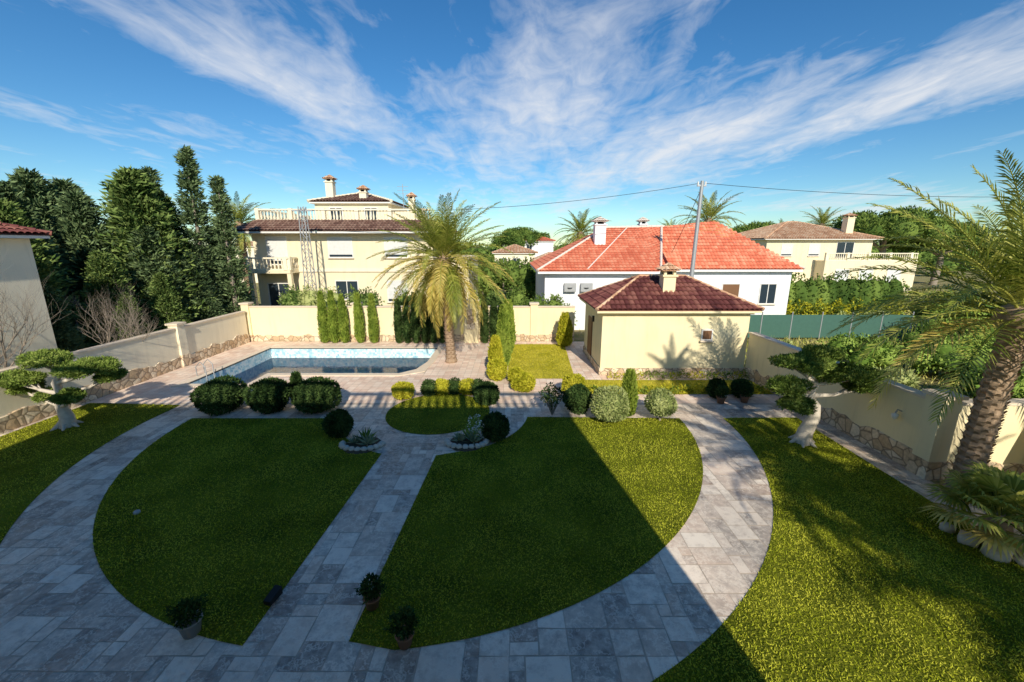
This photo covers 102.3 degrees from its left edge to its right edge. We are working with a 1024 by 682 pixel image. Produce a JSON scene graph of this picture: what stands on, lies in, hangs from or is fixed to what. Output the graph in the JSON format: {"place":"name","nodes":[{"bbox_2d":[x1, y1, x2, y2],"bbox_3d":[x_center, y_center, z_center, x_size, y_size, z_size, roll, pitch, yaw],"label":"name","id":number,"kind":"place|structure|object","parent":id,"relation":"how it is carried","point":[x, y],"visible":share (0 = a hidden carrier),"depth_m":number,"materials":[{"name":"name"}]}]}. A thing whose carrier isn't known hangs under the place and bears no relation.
{"place":"outdoors","nodes":[
{"label":"outdoors","id":0,"kind":"place"},
{"bbox_2d":[0,238,57,368],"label":"walls","id":1,"kind":"structure","parent":0,"point":[19,257],"depth_m":16.05,"materials":[{"name":"paint"}]},
{"bbox_2d":[0,403,178,543],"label":"lawn","id":2,"kind":"structure","parent":0,"point":[26,497],"depth_m":12.94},
{"bbox_2d":[0,348,129,430],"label":"bonsai tree","id":3,"kind":"object","parent":2,"relation":"on","point":[59,363],"visible":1,"depth_m":13.92,"materials":[{"name":"green plant"}]},
{"bbox_2d":[93,418,380,645],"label":"lawn","id":4,"kind":"structure","parent":0,"point":[184,578],"depth_m":9.65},
{"bbox_2d":[163,593,208,639],"bbox_3d":[-5.263,4.494,6.668,0.618,0.623,0.602,-7,15,-26],"label":"potted plant","id":5,"kind":"object","parent":4,"relation":"on","point":[188,621],"visible":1,"depth_m":6.62,"materials":[{"name":"green plant"}]},
{"bbox_2d":[320,408,353,438],"bbox_3d":[-5.751,2.744,13.669,1.031,1.164,1.040,-10,17,-38],"label":"clipped shrub ball","id":6,"kind":"object","parent":4,"relation":"on","point":[338,423],"visible":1,"depth_m":13.44,"materials":[{"name":"green plant"}]},
{"bbox_2d":[338,427,385,453],"bbox_3d":[-4.763,3.101,13.017,1.231,0.529,1.198,-11,17,-40],"label":"stone edged flowerbed","id":7,"kind":"object","parent":4,"relation":"on","point":[365,442],"visible":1,"depth_m":12.95,"materials":[{"name":"white plant"}]},
{"bbox_2d":[87,342,780,402],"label":"pool deck","id":8,"kind":"structure","parent":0,"point":[472,360],"depth_m":19.52,"materials":[{"name":"stone"}]},
{"bbox_2d":[171,346,443,386],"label":"swimming pool","id":9,"kind":"structure","parent":8,"relation":"in","point":[258,365],"depth_m":25.53,"materials":[{"name":"tile"}]},
{"bbox_2d":[316,290,329,342],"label":"columnar cypress","id":10,"kind":"object","parent":8,"relation":"on","point":[322,320],"visible":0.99,"depth_m":26.30,"materials":[{"name":"green plant"}]},
{"bbox_2d":[327,289,339,342],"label":"columnar cypress","id":11,"kind":"object","parent":8,"relation":"on","point":[332,322],"visible":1,"depth_m":26.30,"materials":[{"name":"green plant"}]},
{"bbox_2d":[337,293,350,342],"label":"columnar cypress","id":12,"kind":"object","parent":8,"relation":"on","point":[343,325],"visible":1,"depth_m":26.33,"materials":[{"name":"green plant"}]},
{"bbox_2d":[352,292,364,342],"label":"columnar cypress","id":13,"kind":"object","parent":8,"relation":"on","point":[359,322],"visible":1,"depth_m":26.31,"materials":[{"name":"green plant"}]},
{"bbox_2d":[367,293,378,342],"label":"columnar cypress","id":14,"kind":"object","parent":8,"relation":"on","point":[373,328],"visible":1,"depth_m":26.31,"materials":[{"name":"green plant"}]},
{"bbox_2d":[391,381,414,399],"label":"clipped shrub ball","id":15,"kind":"object","parent":8,"relation":"on","point":[402,390],"visible":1,"depth_m":16.77,"materials":[{"name":"yellow plant"}]},
{"bbox_2d":[367,189,515,363],"bbox_3d":[-3.598,-3.120,21.138,7.792,8.920,7.040,0,13,0],"label":"date palm","id":16,"kind":"object","parent":8,"relation":"on","point":[442,273],"visible":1,"depth_m":20.42,"materials":[{"name":"green plant"}]},
{"bbox_2d":[464,299,479,342],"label":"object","id":17,"kind":"object","parent":8,"relation":"on","point":[471,331],"visible":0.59,"depth_m":26.61,"materials":[{"name":"beige paint"}]},
{"bbox_2d":[486,357,507,380],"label":"clipped shrub ball","id":18,"kind":"object","parent":8,"relation":"on","point":[497,368],"visible":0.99,"depth_m":19.13,"materials":[{"name":"yellow plant"}]},
{"bbox_2d":[496,304,511,364],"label":"columnar cypress","id":19,"kind":"object","parent":8,"relation":"on","point":[502,330],"visible":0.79,"depth_m":20.84,"materials":[{"name":"green plant"}]},
{"bbox_2d":[510,371,535,391],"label":"clipped shrub ball","id":20,"kind":"object","parent":8,"relation":"on","point":[522,381],"visible":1,"depth_m":17.77,"materials":[{"name":"yellow plant"}]},
{"bbox_2d":[555,312,573,345],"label":"columnar cypress","id":21,"kind":"object","parent":8,"relation":"on","point":[565,332],"visible":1,"depth_m":25.43,"materials":[{"name":"green plant"}]},
{"bbox_2d":[583,345,743,374],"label":"stone plinth","id":22,"kind":"structure","parent":8,"relation":"on","point":[601,371],"depth_m":20.11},
{"bbox_2d":[584,305,750,367],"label":"walls","id":23,"kind":"structure","parent":8,"relation":"on","point":[646,340],"depth_m":19.84,"materials":[{"name":"beige paint"}]},
{"bbox_2d":[579,297,761,312],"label":"eaves","id":24,"kind":"object","parent":23,"relation":"on","point":[671,311],"visible":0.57,"depth_m":19.17,"materials":[{"name":"beige paint"}]},
{"bbox_2d":[578,276,764,310],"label":"roof","id":25,"kind":"structure","parent":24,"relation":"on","point":[643,293],"depth_m":19.82,"materials":[{"name":"red tile"}]},
{"bbox_2d":[656,262,681,291],"bbox_3d":[7.700,-2.940,20.415,1.016,1.873,1.016,0,13,0],"label":"chimney","id":26,"kind":"object","parent":25,"relation":"on","point":[667,278],"visible":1,"depth_m":20.13,"materials":[{"name":"beige paint"}]},
{"bbox_2d":[578,274,764,310],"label":"ridge tiles","id":27,"kind":"object","parent":25,"relation":"attached to","point":[651,275],"visible":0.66,"depth_m":20.55,"materials":[{"name":"ceramic"}]},
{"bbox_2d":[385,394,489,434],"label":"lawn","id":28,"kind":"structure","parent":0,"point":[469,414],"depth_m":15.47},
{"bbox_2d":[0,403,1023,681],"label":"stone paving","id":29,"kind":"structure","parent":0,"point":[68,613],"depth_m":7.49,"materials":[{"name":"stone"}]},
{"bbox_2d":[189,374,247,415],"bbox_3d":[-11.191,2.071,15.765,1.872,1.486,1.983,0,13,0],"label":"clipped shrub ball","id":30,"kind":"object","parent":29,"relation":"on","point":[215,395],"visible":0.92,"depth_m":15.32,"materials":[{"name":"green plant"}]},
{"bbox_2d":[241,376,290,414],"bbox_3d":[-9.334,2.058,15.817,1.793,1.482,1.771,0,13,0],"label":"clipped shrub ball","id":31,"kind":"object","parent":29,"relation":"on","point":[270,393],"visible":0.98,"depth_m":15.37,"materials":[{"name":"green plant"}]},
{"bbox_2d":[291,376,342,413],"bbox_3d":[-7.420,2.035,15.811,1.815,1.453,1.847,0,13,0],"label":"clipped shrub ball","id":32,"kind":"object","parent":29,"relation":"on","point":[316,394],"visible":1,"depth_m":15.31,"materials":[{"name":"green plant"}]},
{"bbox_2d":[444,426,489,451],"bbox_3d":[-1.458,3.063,13.168,1.217,0.523,1.197,-11,17,-40],"label":"stone edged flowerbed","id":33,"kind":"object","parent":29,"relation":"on","point":[464,442],"visible":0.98,"depth_m":13.08,"materials":[{"name":"white plant"}]},
{"bbox_2d":[480,410,510,442],"bbox_3d":[-0.538,2.793,13.496,1.027,1.052,1.056,0,13,0],"label":"clipped shrub ball","id":34,"kind":"object","parent":29,"relation":"on","point":[496,424],"visible":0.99,"depth_m":13.21,"materials":[{"name":"green plant"}]},
{"bbox_2d":[538,382,568,414],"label":"rose bush","id":35,"kind":"object","parent":29,"relation":"on","point":[553,396],"visible":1,"depth_m":15.16,"materials":[{"name":"green plant"}]},
{"bbox_2d":[562,383,592,414],"bbox_3d":[2.461,2.178,15.601,1.240,1.271,1.257,0,13,0],"label":"clipped shrub ball","id":36,"kind":"object","parent":29,"relation":"on","point":[579,398],"visible":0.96,"depth_m":15.30,"materials":[{"name":"green plant"}]},
{"bbox_2d":[622,367,638,415],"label":"columnar cypress","id":37,"kind":"object","parent":29,"relation":"on","point":[629,384],"visible":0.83,"depth_m":14.91,"materials":[{"name":"green plant"}]},
{"bbox_2d":[0,0,1023,246],"label":"sky","id":38,"kind":"structure","parent":0,"point":[517,103],"materials":[{"name":"blue"}]},
{"bbox_2d":[349,417,702,649],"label":"lawn","id":39,"kind":"structure","parent":0,"point":[411,552],"depth_m":9.28,"materials":[{"name":"plant"}]},
{"bbox_2d":[354,571,386,610],"bbox_3d":[-2.461,4.335,7.168,0.492,0.705,0.555,-11,17,-40],"label":"potted plant","id":40,"kind":"object","parent":39,"relation":"on","point":[369,592],"visible":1,"depth_m":7.11,"materials":[{"name":"green plant"}]},
{"bbox_2d":[383,605,419,649],"bbox_3d":[-1.699,4.476,6.507,0.528,0.732,0.517,8,15,31],"label":"potted plant","id":41,"kind":"object","parent":39,"relation":"on","point":[402,632],"visible":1,"depth_m":6.43,"materials":[{"name":"green plant"}]},
{"bbox_2d":[590,385,630,422],"bbox_3d":[3.492,2.265,14.672,1.488,1.396,1.462,0,13,0],"label":"olive shrub","id":42,"kind":"object","parent":39,"relation":"on","point":[608,403],"visible":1,"depth_m":14.34,"materials":[{"name":"green plant"}]},
{"bbox_2d":[643,387,678,420],"bbox_3d":[5.338,2.296,14.790,1.203,1.228,1.182,0,13,0],"label":"clipped shrub ball","id":43,"kind":"object","parent":39,"relation":"on","point":[662,404],"visible":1,"depth_m":14.50,"materials":[{"name":"green plant"}]},
{"bbox_2d":[508,344,571,378],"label":"lawn","id":44,"kind":"structure","parent":0,"point":[546,365],"depth_m":22.51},
{"bbox_2d":[212,247,1023,531],"bbox_3d":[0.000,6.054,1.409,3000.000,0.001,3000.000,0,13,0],"label":"ground","id":45,"kind":"structure","parent":0,"point":[919,281],"depth_m":27.86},
{"bbox_2d":[0,246,68,367],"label":"bare tree","id":46,"kind":"object","parent":45,"relation":"on","point":[4,350],"visible":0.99,"depth_m":14.45,"materials":[{"name":"grey plant"}]},
{"bbox_2d":[4,165,84,305],"bbox_3d":[-27.335,-4.612,24.605,5.668,10.837,5.887,-4,14,-16],"label":"conifer tree","id":47,"kind":"object","parent":45,"relation":"on","point":[31,186],"visible":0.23,"depth_m":23.30,"materials":[{"name":"green plant"}]},
{"bbox_2d":[0,180,94,344],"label":"conifer tree","id":48,"kind":"object","parent":45,"relation":"on","point":[12,194],"visible":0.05,"depth_m":20.78,"materials":[{"name":"green plant"}]},
{"bbox_2d":[0,197,101,350],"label":"conifer tree","id":49,"kind":"object","parent":45,"relation":"on","point":[11,212],"visible":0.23,"depth_m":19.08,"materials":[{"name":"green plant"}]},
{"bbox_2d":[40,279,92,351],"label":"conifer tree","id":50,"kind":"object","parent":45,"relation":"on","point":[66,336],"visible":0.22,"depth_m":18.56,"materials":[{"name":"green plant"}]},
{"bbox_2d":[45,176,111,287],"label":"conifer tree","id":51,"kind":"object","parent":45,"relation":"on","point":[60,185],"visible":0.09,"depth_m":25.03,"materials":[{"name":"green plant"}]},
{"bbox_2d":[47,189,148,344],"bbox_3d":[-23.407,-3.603,23.303,5.085,9.460,5.223,12,18,43],"label":"conifer tree","id":52,"kind":"object","parent":45,"relation":"on","point":[79,221],"visible":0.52,"depth_m":22.19,"materials":[{"name":"green plant"}]},
{"bbox_2d":[59,282,160,343],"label":"bare tree","id":53,"kind":"object","parent":45,"relation":"on","point":[130,322],"visible":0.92,"depth_m":18.95,"materials":[{"name":"grey plant"}]},
{"bbox_2d":[74,249,150,347],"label":"conifer tree","id":54,"kind":"object","parent":45,"relation":"on","point":[104,272],"visible":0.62,"depth_m":20.96,"materials":[{"name":"green plant"}]},
{"bbox_2d":[0,312,247,416],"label":"panel","id":55,"kind":"object","parent":45,"relation":"on","point":[153,350],"visible":0.33,"depth_m":19.74,"materials":[{"name":"paint"}]},
{"bbox_2d":[0,311,245,372],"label":"coping","id":56,"kind":"object","parent":55,"relation":"on","point":[123,340],"visible":0.56,"depth_m":18.75,"materials":[{"name":"stone"}]},
{"bbox_2d":[0,334,249,434],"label":"stone plinth","id":57,"kind":"structure","parent":45,"relation":"on","point":[20,417],"depth_m":18.03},
{"bbox_2d":[107,292,157,341],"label":"conifer tree","id":58,"kind":"object","parent":45,"relation":"on","point":[123,304],"visible":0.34,"depth_m":20.58,"materials":[{"name":"green plant"}]},
{"bbox_2d":[74,165,216,340],"bbox_3d":[-21.945,-4.528,24.341,7.262,11.153,6.659,-6,14,-24],"label":"conifer tree","id":59,"kind":"object","parent":45,"relation":"on","point":[127,188],"visible":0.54,"depth_m":23.07,"materials":[{"name":"green plant"}]},
{"bbox_2d":[118,225,206,334],"bbox_3d":[-20.701,-2.792,23.851,4.286,7.630,4.413,0,13,-2],"label":"conifer tree","id":60,"kind":"object","parent":45,"relation":"on","point":[149,266],"visible":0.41,"depth_m":23.15,"materials":[{"name":"green plant"}]},
{"bbox_2d":[144,272,191,332],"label":"conifer tree","id":61,"kind":"object","parent":45,"relation":"on","point":[164,287],"visible":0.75,"depth_m":22.84,"materials":[{"name":"green plant"}]},
{"bbox_2d":[165,322,191,366],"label":"pillar","id":62,"kind":"structure","parent":45,"relation":"on","point":[185,356],"depth_m":21.40,"materials":[{"name":"paint"}]},
{"bbox_2d":[171,144,232,313],"bbox_3d":[-20.055,-5.880,26.453,3.226,12.462,3.391,-7,15,-29],"label":"conifer tree","id":63,"kind":"object","parent":45,"relation":"on","point":[189,180],"visible":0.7,"depth_m":25.62,"materials":[{"name":"green plant"}]},
{"bbox_2d":[178,252,226,321],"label":"conifer tree","id":64,"kind":"object","parent":45,"relation":"on","point":[205,291],"visible":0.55,"depth_m":25.34,"materials":[{"name":"green plant"}]},
{"bbox_2d":[205,174,256,314],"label":"conifer tree","id":65,"kind":"object","parent":45,"relation":"on","point":[222,226],"visible":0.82,"depth_m":26.75,"materials":[{"name":"green plant"}]},
{"bbox_2d":[206,191,279,304],"bbox_3d":[-25.577,-8.425,39.193,6.673,11.045,6.870,2,13,10],"label":"palm tree","id":66,"kind":"object","parent":45,"relation":"on","point":[242,243],"visible":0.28,"depth_m":38.17,"materials":[{"name":"green plant"}]},
{"bbox_2d":[292,206,317,291],"bbox_3d":[-14.600,-5.045,29.628,1.400,8.821,0.729,0,13,0],"label":"lattice pylon","id":67,"kind":"object","parent":45,"relation":"on","point":[306,234],"visible":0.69,"depth_m":29.19,"materials":[{"name":"metal"}]},
{"bbox_2d":[296,282,347,305],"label":"shrub","id":68,"kind":"object","parent":45,"relation":"on","point":[309,297],"visible":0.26,"depth_m":27.67,"materials":[{"name":"green plant"}]},
{"bbox_2d":[232,175,477,305],"bbox_3d":[-12.442,-8.567,37.309,17.683,12.176,13.440,0,13,0],"label":"cream villa","id":69,"kind":"object","parent":45,"relation":"on","point":[346,234],"visible":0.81,"depth_m":32.41,"materials":[{"name":"paint"}]},
{"bbox_2d":[265,236,288,265],"bbox_3d":[-18.350,-7.023,32.186,1.740,2.250,0.160,0,13,0],"label":"window","id":70,"kind":"structure","parent":69,"relation":"in","point":[276,246],"depth_m":32.15,"materials":[{"name":"white glass"}]},
{"bbox_2d":[327,237,353,258],"bbox_3d":[-13.400,-7.266,32.129,2.040,1.650,0.160,0,13,0],"label":"window","id":71,"kind":"structure","parent":69,"relation":"in","point":[338,247],"depth_m":32.15,"materials":[{"name":"white glass"}]},
{"bbox_2d":[249,307,574,335],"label":"garden wall","id":72,"kind":"structure","parent":45,"relation":"on","point":[287,321],"depth_m":27.02,"materials":[{"name":"beige paint"}]},
{"bbox_2d":[253,333,573,340],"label":"stone plinth","id":73,"kind":"structure","parent":45,"relation":"on","point":[387,337],"depth_m":27.25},
{"bbox_2d":[473,380,499,405],"bbox_3d":[-1.003,2.089,16.509,1.058,1.134,1.063,12,18,43],"label":"clipped shrub ball","id":74,"kind":"object","parent":45,"relation":"on","point":[485,392],"visible":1,"depth_m":16.23,"materials":[{"name":"green plant"}]},
{"bbox_2d":[478,257,503,296],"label":"garden tree","id":75,"kind":"object","parent":45,"relation":"on","point":[484,285],"visible":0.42,"depth_m":44.36,"materials":[{"name":"green plant"}]},
{"bbox_2d":[0,289,1023,681],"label":"grass","id":76,"kind":"structure","parent":45,"relation":"on","point":[784,505],"depth_m":9.45,"materials":[{"name":"plant"}]},
{"bbox_2d":[500,253,535,300],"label":"garden tree","id":77,"kind":"object","parent":45,"relation":"on","point":[525,273],"visible":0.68,"depth_m":42.96,"materials":[{"name":"green plant"}]},
{"bbox_2d":[491,226,550,248],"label":"umbrella pine","id":78,"kind":"object","parent":45,"relation":"on","point":[521,235],"visible":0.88,"depth_m":89.37,"materials":[{"name":"green plant"}]},
{"bbox_2d":[553,208,601,247],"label":"palm tree","id":79,"kind":"object","parent":45,"relation":"on","point":[581,224],"visible":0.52,"depth_m":43.99,"materials":[{"name":"green plant"}]},
{"bbox_2d":[192,238,1013,276],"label":"distant trees","id":80,"kind":"object","parent":45,"relation":"on","point":[927,255],"visible":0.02,"depth_m":108.81,"materials":[{"name":"green plant"}]},
{"bbox_2d":[535,272,791,329],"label":"walls","id":81,"kind":"structure","parent":45,"relation":"on","point":[553,284],"depth_m":32.26,"materials":[{"name":"white paint"}]},
{"bbox_2d":[530,221,801,270],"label":"roof","id":82,"kind":"structure","parent":81,"relation":"on","point":[633,249],"depth_m":32.37,"materials":[{"name":"red tile"}]},
{"bbox_2d":[536,225,805,271],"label":"ridge tiles","id":83,"kind":"object","parent":82,"relation":"attached to","point":[626,227],"visible":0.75,"depth_m":32.64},
{"bbox_2d":[530,264,802,273],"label":"eaves","id":84,"kind":"object","parent":81,"relation":"on","point":[658,272],"visible":0.39,"depth_m":31.75,"materials":[{"name":"white paint"}]},
{"bbox_2d":[757,283,777,304],"bbox_3d":[20.200,-3.694,32.550,1.440,1.700,0.160,0,13,0],"label":"window","id":85,"kind":"structure","parent":81,"relation":"attached to","point":[767,293],"depth_m":32.59,"materials":[{"name":"white glass"}]},
{"bbox_2d":[586,369,771,394],"bbox_3d":[7.130,1.865,18.675,8.515,0.748,2.822,0,13,0],"label":"groundcover border","id":86,"kind":"object","parent":45,"relation":"on","point":[677,388],"visible":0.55,"depth_m":19.34,"materials":[{"name":"green plant"}]},
{"bbox_2d":[689,181,706,276],"bbox_3d":[12.591,-5.574,28.478,0.618,10.355,0.336,0,13,0],"label":"utility pole","id":87,"kind":"object","parent":45,"relation":"on","point":[694,249],"visible":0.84,"depth_m":27.94,"materials":[{"name":"concrete"}]},
{"bbox_2d":[670,191,749,239],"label":"palm tree","id":88,"kind":"object","parent":45,"relation":"on","point":[709,212],"visible":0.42,"depth_m":41.65,"materials":[{"name":"green plant"}]},
{"bbox_2d":[726,213,918,289],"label":"terracotta villa","id":89,"kind":"object","parent":45,"relation":"on","point":[820,250],"visible":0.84,"depth_m":52.61,"materials":[{"name":"paint"}]},
{"bbox_2d":[743,367,912,466],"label":"stone plinth","id":90,"kind":"structure","parent":45,"relation":"on","point":[877,440],"depth_m":13.18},
{"bbox_2d":[747,312,914,338],"bbox_3d":[19.600,-1.006,27.487,14.077,1.900,0.077,0,13,0],"label":"fence","id":91,"kind":"object","parent":45,"relation":"on","point":[798,326],"visible":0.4,"depth_m":27.47,"materials":[{"name":"metal"}]},
{"bbox_2d":[745,334,924,448],"bbox_3d":[11.450,1.819,15.567,0.250,2.400,8.900,0,13,0],"label":"panel","id":92,"kind":"object","parent":45,"relation":"on","point":[854,408],"visible":0.29,"depth_m":13.24,"materials":[{"name":"beige paint"}]},
{"bbox_2d":[749,332,925,398],"bbox_3d":[11.450,0.615,15.287,0.350,0.068,8.940,0,13,0],"label":"coping","id":93,"kind":"object","parent":92,"relation":"on","point":[910,390],"visible":0.43,"depth_m":12.59,"materials":[{"name":"stone"}]},
{"bbox_2d":[786,268,912,314],"bbox_3d":[28.245,-3.823,35.975,12.416,5.046,3.278,0,13,0],"label":"hedge","id":94,"kind":"object","parent":45,"relation":"on","point":[819,296],"visible":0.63,"depth_m":35.37,"materials":[{"name":"green plant"}]},
{"bbox_2d":[814,331,912,370],"bbox_3d":[17.708,0.549,20.630,3.955,2.047,3.286,0,13,0],"label":"wild shrub","id":95,"kind":"object","parent":45,"relation":"on","point":[881,357],"visible":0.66,"depth_m":19.83,"materials":[{"name":"green plant"}]},
{"bbox_2d":[828,205,964,257],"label":"umbrella pine","id":96,"kind":"object","parent":45,"relation":"on","point":[888,224],"visible":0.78,"depth_m":56.73,"materials":[{"name":"green plant"}]},
{"bbox_2d":[873,366,922,390],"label":"wild shrub","id":97,"kind":"object","parent":45,"relation":"on","point":[910,376],"visible":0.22,"depth_m":17.07,"materials":[{"name":"green plant"}]},
{"bbox_2d":[826,148,1023,500],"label":"date palm","id":98,"kind":"object","parent":45,"relation":"on","point":[1003,367],"visible":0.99,"depth_m":9.94,"materials":[{"name":"green plant"}]},
{"bbox_2d":[906,389,968,479],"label":"pillar","id":99,"kind":"structure","parent":45,"relation":"on","point":[928,457],"depth_m":11.06,"materials":[{"name":"beige paint"}]},
{"bbox_2d":[896,304,996,350],"bbox_3d":[23.178,-0.106,21.606,4.746,3.515,4.248,5,14,19],"label":"wild shrub","id":100,"kind":"object","parent":45,"relation":"on","point":[907,336],"visible":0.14,"depth_m":21.64,"materials":[{"name":"green plant"}]},
{"bbox_2d":[901,331,994,381],"bbox_3d":[20.528,0.777,19.324,4.317,2.671,3.704,0,13,0],"label":"wild shrub","id":101,"kind":"object","parent":45,"relation":"on","point":[934,364],"visible":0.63,"depth_m":18.79,"materials":[{"name":"green plant"}]},
{"bbox_2d":[886,221,1013,284],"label":"umbrella pine","id":102,"kind":"object","parent":45,"relation":"on","point":[912,249],"visible":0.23,"depth_m":61.78,"materials":[{"name":"green plant"}]},
{"bbox_2d":[947,406,1023,463],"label":"panel","id":103,"kind":"object","parent":45,"relation":"on","point":[1009,447],"depth_m":11.05,"materials":[{"name":"beige paint"}]},
{"bbox_2d":[952,362,1023,397],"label":"wild shrub","id":104,"kind":"object","parent":45,"relation":"on","point":[1019,391],"visible":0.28,"depth_m":15.84,"materials":[{"name":"green plant"}]},
{"bbox_2d":[584,380,772,393],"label":"lawn","id":105,"kind":"structure","parent":0,"point":[654,381],"depth_m":18.93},
{"bbox_2d":[651,418,1023,681],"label":"lawn","id":106,"kind":"structure","parent":0,"point":[980,635],"depth_m":7.41,"materials":[{"name":"plant"}]},
{"bbox_2d":[765,343,887,447],"bbox_3d":[9.757,1.747,12.945,3.664,3.220,2.013,0,13,0],"label":"bonsai tree","id":107,"kind":"object","parent":106,"relation":"on","point":[819,364],"visible":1,"depth_m":12.61,"materials":[{"name":"green plant"}]},
{"bbox_2d":[919,460,1023,561],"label":"fan palm","id":108,"kind":"object","parent":106,"relation":"on","point":[1002,504],"visible":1,"depth_m":8.54,"materials":[{"name":"green plant"}]},
{"bbox_2d":[938,521,1023,566],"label":"garden rock","id":109,"kind":"object","parent":106,"relation":"on","point":[951,530],"visible":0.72,"depth_m":8.50,"materials":[{"name":"grey stone"}]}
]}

